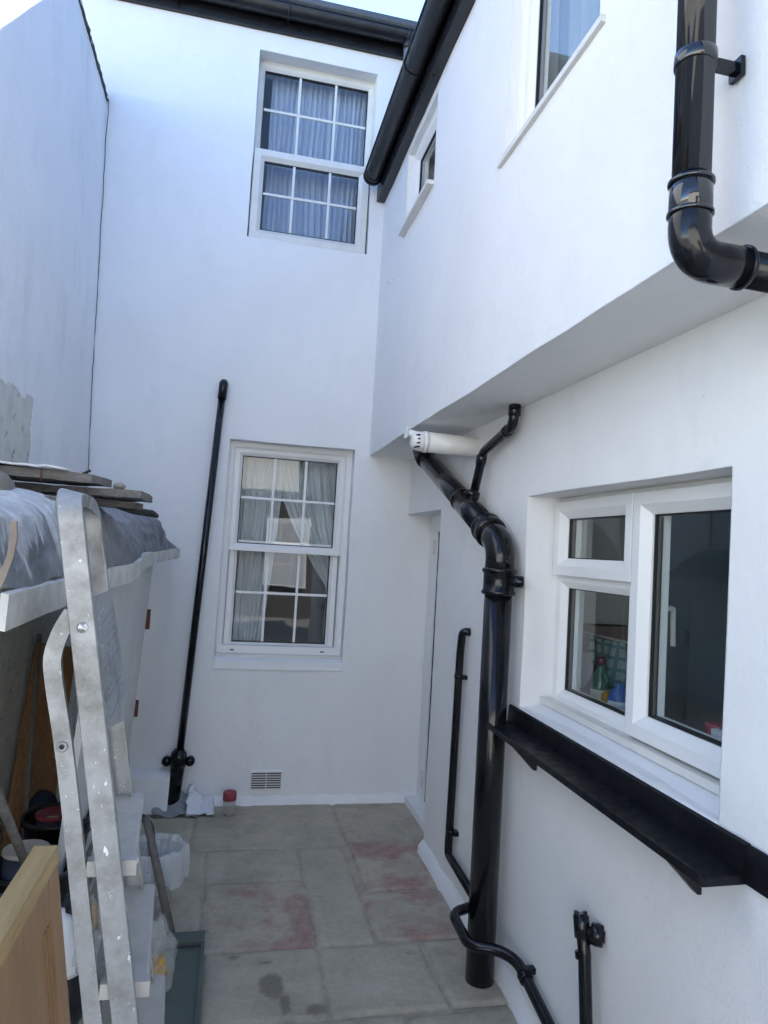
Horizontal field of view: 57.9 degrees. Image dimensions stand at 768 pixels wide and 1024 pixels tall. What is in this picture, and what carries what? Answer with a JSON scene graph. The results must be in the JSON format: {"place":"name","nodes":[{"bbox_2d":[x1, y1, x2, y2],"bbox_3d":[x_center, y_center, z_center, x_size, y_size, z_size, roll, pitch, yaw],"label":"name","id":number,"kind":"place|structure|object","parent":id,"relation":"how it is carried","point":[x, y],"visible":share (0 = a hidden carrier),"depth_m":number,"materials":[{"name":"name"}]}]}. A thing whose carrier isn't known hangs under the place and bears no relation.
{"place":"outdoors","nodes":[
{"label":"outdoors","id":0,"kind":"place"},
{"bbox_2d":[0,471,14,489],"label":"sandbag","id":1,"kind":"object","parent":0,"point":[7,482],"visible":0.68,"depth_m":1.79,"materials":[{"name":"grey fabric"}]},
{"bbox_2d":[0,787,27,865],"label":"wooden pole","id":2,"kind":"object","parent":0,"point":[13,833],"visible":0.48,"depth_m":2.06,"materials":[{"name":"wood"}]},
{"bbox_2d":[78,803,517,1023],"bbox_3d":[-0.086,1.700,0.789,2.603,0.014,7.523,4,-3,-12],"label":"paving","id":3,"kind":"structure","parent":0,"point":[274,985],"depth_m":3.10,"materials":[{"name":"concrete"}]},
{"bbox_2d":[0,845,70,1023],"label":"cupboard door","id":4,"kind":"structure","parent":3,"relation":"on","point":[33,983],"depth_m":0.90,"materials":[{"name":"brown wood"}]},
{"bbox_2d":[0,641,73,853],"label":"plank","id":5,"kind":"object","parent":3,"relation":"on","point":[44,776],"visible":0.42,"depth_m":3.05,"materials":[{"name":"brown wood"}]},
{"bbox_2d":[60,893,82,1023],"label":"refuse sack","id":6,"kind":"object","parent":3,"relation":"on","point":[75,1004],"visible":0.12,"depth_m":2.13,"materials":[{"name":"black plastic"}]},
{"bbox_2d":[61,907,77,979],"bbox_3d":[-0.931,1.263,2.036,0.098,0.193,0.071,4,-3,-12],"label":"plastic bottle","id":7,"kind":"object","parent":6,"relation":"on","point":[70,950],"visible":0.35,"depth_m":2.01,"materials":[{"name":"white plastic"}]},
{"bbox_2d":[0,487,179,892],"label":"lean to shed","id":8,"kind":"object","parent":3,"relation":"on","point":[137,547],"visible":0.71,"depth_m":2.37,"materials":[{"name":"grey plastic"}]},
{"bbox_2d":[0,461,111,487],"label":"old board","id":9,"kind":"object","parent":8,"relation":"on","point":[39,473],"visible":0.99,"depth_m":2.06,"materials":[{"name":"wood"}]},
{"bbox_2d":[13,481,153,502],"bbox_3d":[-1.132,-0.070,2.445,0.615,0.039,0.558,4,-3,-12],"label":"old board","id":10,"kind":"object","parent":8,"relation":"on","point":[125,495],"visible":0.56,"depth_m":2.21,"materials":[{"name":"brown wood"}]},
{"bbox_2d":[113,482,125,489],"bbox_3d":[-0.867,-0.084,2.273,0.040,0.026,0.041,1,-4,39],"label":"stone","id":11,"kind":"object","parent":10,"relation":"on","point":[120,486],"visible":0.93,"depth_m":2.26,"materials":[{"name":"grey stone"}]},
{"bbox_2d":[94,498,142,509],"bbox_3d":[-1.158,-0.041,2.465,0.574,0.028,0.302,4,-3,-12],"label":"old board","id":12,"kind":"object","parent":8,"relation":"on","point":[110,503],"visible":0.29,"depth_m":2.39,"materials":[{"name":"wood"}]},
{"bbox_2d":[115,507,158,517],"bbox_3d":[-0.913,-0.001,2.574,0.033,0.032,0.327,3,-3,8],"label":"charred stick","id":13,"kind":"object","parent":8,"relation":"on","point":[148,513],"visible":0.78,"depth_m":2.59,"materials":[{"name":"brown wood"}]},
{"bbox_2d":[43,488,165,1023],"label":"stepladder","id":14,"kind":"object","parent":3,"relation":"on","point":[117,972],"visible":1,"depth_m":1.30,"materials":[{"name":"metal"}]},
{"bbox_2d":[142,816,174,934],"bbox_3d":[-0.949,1.545,2.926,0.270,0.456,0.036,1,-4,36],"label":"broom handle","id":15,"kind":"object","parent":3,"relation":"on","point":[161,886],"visible":0.77,"depth_m":2.91,"materials":[{"name":"wood"}]},
{"bbox_2d":[150,790,195,817],"bbox_3d":[-1.266,1.758,4.207,0.278,0.120,0.200,4,-3,-12],"label":"plastic sheet","id":16,"kind":"object","parent":3,"relation":"on","point":[179,807],"visible":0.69,"depth_m":4.17,"materials":[{"name":"grey plastic"}]},
{"bbox_2d":[164,931,204,1023],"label":"green trough","id":17,"kind":"object","parent":3,"relation":"on","point":[184,953],"visible":0.98,"depth_m":2.56,"materials":[{"name":"paint"}]},
{"bbox_2d":[185,784,213,815],"bbox_3d":[-1.123,1.757,4.244,0.176,0.130,0.196,4,-3,-12],"label":"white rag","id":18,"kind":"object","parent":3,"relation":"on","point":[197,803],"visible":1,"depth_m":4.23,"materials":[{"name":"white fabric"}]},
{"bbox_2d":[223,789,236,801],"bbox_3d":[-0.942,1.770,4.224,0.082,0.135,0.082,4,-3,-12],"label":"lid","id":19,"kind":"object","parent":3,"relation":"on","point":[229,795],"visible":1,"depth_m":4.20,"materials":[{"name":"red plastic"}]},
{"bbox_2d":[413,449,523,988],"bbox_3d":[0.309,0.705,3.398,0.148,2.316,1.485,4,-3,-12],"label":"soil pipe","id":20,"kind":"object","parent":3,"relation":"on","point":[491,535],"visible":0.94,"depth_m":2.73,"materials":[{"name":"black paint"}]},
{"bbox_3d":[-1.012,1.619,3.068,0.287,0.301,0.289,4,-3,-12],"label":"waste bin","id":21,"kind":"object","parent":3,"relation":"on","visible":0},
{"bbox_2d":[141,814,155,854],"bbox_3d":[-1.127,1.539,3.220,0.057,0.273,0.249,6,-4,-41],"label":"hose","id":22,"kind":"object","parent":21,"relation":"attached to","point":[143,815],"visible":0.16,"depth_m":3.18,"materials":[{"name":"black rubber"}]},
{"bbox_2d":[324,0,424,20],"label":"sky","id":23,"kind":"structure","parent":0,"point":[406,9],"materials":[{"name":"white"}]},
{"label":"ground","id":24,"kind":"structure","parent":0,"visible":0},
{"bbox_2d":[0,0,108,841],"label":"neighbour wall","id":25,"kind":"structure","parent":24,"relation":"on","point":[54,99],"depth_m":3.19,"materials":[{"name":"grey paint"}]},
{"bbox_2d":[73,0,767,1023],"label":"rendered house","id":26,"kind":"structure","parent":24,"relation":"on","point":[511,226],"depth_m":3.29,"materials":[{"name":"white paint"}]},
{"bbox_2d":[162,379,227,804],"bbox_3d":[-1.184,0.466,4.348,0.240,2.670,0.109,5,-3,-20],"label":"stench pipe","id":27,"kind":"object","parent":26,"relation":"attached to","point":[177,760],"visible":0.98,"depth_m":4.32,"materials":[{"name":"black paint"}]},
{"bbox_2d":[222,457,286,642],"bbox_3d":[-0.903,0.290,4.725,0.400,1.450,0.063,4,-3,-12],"label":"net curtain","id":28,"kind":"object","parent":26,"relation":"hanging from","point":[254,520],"visible":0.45,"depth_m":4.74,"materials":[{"name":"white fabric"}]},
{"bbox_2d":[249,770,282,789],"bbox_3d":[-0.755,1.712,4.437,0.202,0.114,0.026,4,-3,-12],"label":"air vent","id":29,"kind":"object","parent":26,"relation":"attached to","point":[265,779],"visible":1,"depth_m":4.43,"materials":[{"name":"white paint"}]},
{"bbox_2d":[213,441,351,671],"bbox_3d":[-0.658,0.286,4.622,0.839,1.485,0.209,4,-3,-12],"label":"window","id":30,"kind":"structure","parent":26,"relation":"in","point":[229,654],"depth_m":4.62,"materials":[{"name":"white plastic"}]},
{"bbox_2d":[199,0,414,44],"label":"gutter","id":31,"kind":"object","parent":26,"relation":"attached to","point":[287,10],"visible":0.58,"depth_m":4.60,"materials":[{"name":"black plastic"}]},
{"bbox_2d":[403,36,411,60],"bbox_3d":[0.148,-2.859,4.717,0.072,0.751,0.081,4,-3,-12],"label":"rainwater pipe","id":32,"kind":"object","parent":31,"relation":"attached to","point":[406,41],"visible":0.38,"depth_m":4.71,"materials":[{"name":"grey plastic"}]},
{"bbox_2d":[280,460,335,633],"bbox_3d":[-0.521,0.219,4.835,0.562,1.250,0.075,4,-3,-12],"label":"net curtain","id":33,"kind":"object","parent":26,"relation":"hanging from","point":[318,518],"visible":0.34,"depth_m":4.85,"materials":[{"name":"white fabric"}]},
{"bbox_2d":[247,60,374,253],"bbox_3d":[-0.491,-2.421,4.777,0.824,1.301,0.148,4,-3,-12],"label":"window","id":34,"kind":"structure","parent":26,"relation":"in","point":[261,157],"depth_m":4.74,"materials":[{"name":"plastic"}]},
{"bbox_2d":[262,76,366,242],"bbox_3d":[-0.452,-2.381,4.916,0.755,1.350,0.094,4,-3,-12],"label":"net curtain","id":35,"kind":"object","parent":26,"relation":"hanging from","point":[314,141],"visible":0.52,"depth_m":4.91,"materials":[{"name":"white fabric"}]},
{"bbox_2d":[363,0,452,185],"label":"gutter","id":36,"kind":"object","parent":26,"relation":"attached to","point":[430,21],"visible":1,"depth_m":3.65,"materials":[{"name":"black plastic"}]},
{"bbox_2d":[398,108,436,236],"bbox_3d":[0.240,-1.875,3.801,0.157,0.504,0.617,4,-3,-12],"label":"window","id":37,"kind":"structure","parent":26,"relation":"in","point":[422,185],"depth_m":3.94,"materials":[{"name":"white plastic"}]},
{"bbox_2d":[420,532,439,801],"bbox_3d":[0.392,0.922,4.253,0.074,1.930,0.735,4,-3,-12],"label":"door","id":38,"kind":"structure","parent":26,"relation":"in","point":[434,541],"depth_m":4.54,"materials":[{"name":"white plastic"}]},
{"bbox_2d":[404,426,480,457],"bbox_3d":[0.307,-0.341,3.411,0.420,0.122,0.106,4,-3,-12],"label":"boiler flue","id":39,"kind":"object","parent":26,"relation":"attached to","point":[442,443],"visible":0.99,"depth_m":3.37,"materials":[{"name":"white plastic"}]},
{"bbox_2d":[444,628,470,896],"bbox_3d":[0.412,1.116,3.103,0.071,1.134,0.619,4,-3,-11],"label":"waste pipe","id":40,"kind":"object","parent":26,"relation":"attached to","point":[450,830],"visible":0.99,"depth_m":3.35,"materials":[{"name":"black paint"}]},
{"bbox_2d":[470,403,521,490],"bbox_3d":[0.478,-0.246,3.074,0.064,0.411,0.497,4,-3,-12],"label":"waste pipe","id":41,"kind":"object","parent":26,"relation":"attached to","point":[505,431],"visible":0.84,"depth_m":3.04,"materials":[{"name":"black paint"}]},
{"bbox_2d":[450,902,554,1023],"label":"waste pipe","id":42,"kind":"object","parent":26,"relation":"attached to","point":[525,973],"visible":0.88,"depth_m":2.54,"materials":[{"name":"black paint"}]},
{"bbox_2d":[497,0,605,168],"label":"window","id":43,"kind":"structure","parent":26,"relation":"in","point":[534,93],"depth_m":2.45,"materials":[{"name":"white plastic"}]},
{"bbox_2d":[558,0,600,73],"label":"side curtain","id":44,"kind":"object","parent":26,"relation":"hanging from","point":[578,19],"visible":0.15,"depth_m":2.46,"materials":[{"name":"white fabric"}]},
{"bbox_2d":[573,910,605,1023],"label":"waste pipe","id":45,"kind":"object","parent":26,"relation":"attached to","point":[586,935],"visible":1,"depth_m":2.04,"materials":[{"name":"black paint"}]},
{"bbox_2d":[582,623,627,670],"bbox_3d":[1.008,0.742,3.891,0.700,0.240,0.230,4,-3,-12],"label":"splashback","id":46,"kind":"object","parent":26,"relation":"attached to","point":[616,631],"depth_m":3.83,"materials":[{"name":"tile"}]},
{"bbox_2d":[583,517,627,624],"bbox_3d":[1.012,0.154,3.876,0.620,0.890,0.310,4,-3,-12],"label":"wall cupboard","id":47,"kind":"object","parent":26,"relation":"attached to","point":[605,538],"depth_m":3.75,"materials":[{"name":"grey"}]},
{"bbox_2d":[519,478,728,824],"bbox_3d":[0.807,0.346,2.225,0.283,0.870,1.170,4,-3,-12],"label":"window","id":48,"kind":"structure","parent":26,"relation":"in","point":[685,758],"depth_m":2.17,"materials":[{"name":"white plastic"}]},
{"bbox_2d":[485,704,767,898],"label":"shelf trough","id":49,"kind":"object","parent":26,"relation":"attached to","point":[697,851],"visible":0.92,"depth_m":1.80,"materials":[{"name":"black paint"}]},
{"bbox_2d":[580,670,723,732],"bbox_3d":[1.175,0.825,2.535,0.630,0.040,2.880,4,-3,-12],"label":"worktop","id":50,"kind":"object","parent":26,"relation":"attached to","point":[689,713],"depth_m":2.88,"materials":[{"name":"grey"}]},
{"bbox_2d":[581,651,592,687],"bbox_3d":[0.900,0.732,3.221,0.052,0.170,0.176,6,-4,-34],"label":"dinner plate","id":51,"kind":"object","parent":50,"relation":"on","point":[586,669],"visible":0.34,"depth_m":3.19,"materials":[{"name":"white ceramic"}]},
{"bbox_2d":[590,656,609,699],"bbox_3d":[0.881,0.696,2.825,0.078,0.212,0.078,4,-3,-12],"label":"bottle","id":52,"kind":"object","parent":50,"relation":"on","point":[600,683],"visible":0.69,"depth_m":2.80,"materials":[{"name":"green"}]},
{"bbox_2d":[601,691,609,702],"bbox_3d":[0.882,0.756,2.751,0.044,0.085,0.044,4,-3,-12],"label":"mustard jar","id":53,"kind":"object","parent":50,"relation":"on","point":[604,696],"visible":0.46,"depth_m":2.74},
{"bbox_2d":[583,631,627,687],"bbox_3d":[1.041,0.700,3.311,0.070,0.221,0.520,4,-3,-12],"label":"tea towel","id":54,"kind":"object","parent":50,"relation":"on","point":[613,652],"visible":0.73,"depth_m":3.21,"materials":[{"name":"fabric"}]},
{"bbox_2d":[607,683,625,709],"bbox_3d":[0.910,0.731,2.681,0.087,0.130,0.087,4,-3,-12],"label":"detergent bottle","id":55,"kind":"object","parent":50,"relation":"on","point":[617,696],"visible":0.49,"depth_m":2.65,"materials":[{"name":"blue plastic"}]},
{"bbox_2d":[705,721,722,734],"bbox_3d":[1.027,0.713,2.139,0.074,0.118,0.074,4,-3,-12],"label":"food tin","id":56,"kind":"object","parent":50,"relation":"on","point":[709,725],"visible":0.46,"depth_m":2.13,"materials":[{"name":"red metal"}]},
{"bbox_2d":[711,728,722,739],"bbox_3d":[1.005,0.710,2.065,0.025,0.113,0.065,4,-3,-12],"label":"card box","id":57,"kind":"object","parent":50,"relation":"on","point":[717,732],"visible":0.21,"depth_m":2.08,"materials":[{"name":"white cardboard"}]},
{"bbox_2d":[666,0,767,292],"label":"rainwater downpipe","id":58,"kind":"object","parent":26,"relation":"attached to","point":[700,252],"visible":1,"depth_m":1.23,"materials":[{"name":"black plastic"}]},
{"bbox_3d":[-1.155,1.545,1.628,0.366,0.281,0.806,4,-3,-12],"label":"crate","id":59,"kind":"object","parent":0,"visible":0},
{"bbox_2d":[86,842,93,886],"bbox_3d":[-1.292,1.421,2.421,0.416,0.040,1.407,4,-3,-12],"label":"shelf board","id":60,"kind":"object","parent":59,"relation":"on","point":[89,851],"visible":0.02,"depth_m":2.92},
{"bbox_2d":[21,633,41,839],"bbox_3d":[-1.458,1.079,2.846,0.021,1.107,0.404,5,-4,-27],"label":"garden cane","id":61,"kind":"object","parent":60,"relation":"on","point":[32,726],"visible":0.65,"depth_m":2.90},
{"bbox_2d":[0,844,69,895],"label":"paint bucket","id":62,"kind":"object","parent":60,"relation":"on","point":[63,883],"visible":0.14,"depth_m":2.32,"materials":[{"name":"black plastic"}]},
{"bbox_2d":[1,839,49,881],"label":"paint tin","id":63,"kind":"object","parent":62,"relation":"in","point":[11,866],"visible":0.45,"depth_m":2.26,"materials":[{"name":"blue"}]},
{"bbox_2d":[29,790,57,808],"bbox_3d":[-1.473,1.318,2.981,0.142,0.238,0.158,4,-3,-12],"label":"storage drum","id":64,"kind":"object","parent":60,"relation":"on","point":[40,797],"visible":0.3,"depth_m":2.96,"materials":[{"name":"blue plastic"}]},
{"bbox_2d":[19,802,90,847],"bbox_3d":[-1.300,1.302,2.753,0.275,0.204,0.270,4,-3,-12],"label":"paint bucket","id":65,"kind":"object","parent":60,"relation":"on","point":[49,834],"visible":0.38,"depth_m":2.66,"materials":[{"name":"black plastic"}]},
{"bbox_2d":[35,806,61,825],"bbox_3d":[-1.309,1.277,2.732,0.131,0.190,0.131,4,-3,-12],"label":"paint tin","id":66,"kind":"object","parent":65,"relation":"in","point":[50,816],"visible":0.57,"depth_m":2.70,"materials":[{"name":"red metal"}]},
{"bbox_3d":[-0.862,1.241,2.026,0.080,0.222,0.120,4,-3,-12],"label":"plastic bag","id":67,"kind":"object","parent":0,"visible":0},
{"bbox_2d":[91,900,98,928],"bbox_3d":[-0.860,1.198,2.054,0.029,0.092,0.067,4,-3,-12],"label":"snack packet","id":68,"kind":"object","parent":67,"relation":"in","point":[95,913],"visible":0.56,"depth_m":2.04},
{"bbox_3d":[-0.821,1.568,2.467,0.168,0.267,0.203,4,-3,-12],"label":"plastic bag","id":69,"kind":"object","parent":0,"visible":0},
{"bbox_2d":[153,952,167,975],"bbox_3d":[-0.795,1.615,2.438,0.068,0.129,0.076,4,-3,-12],"label":"snack packet","id":70,"kind":"object","parent":69,"relation":"in","point":[160,965],"visible":0.48,"depth_m":2.43}
]}

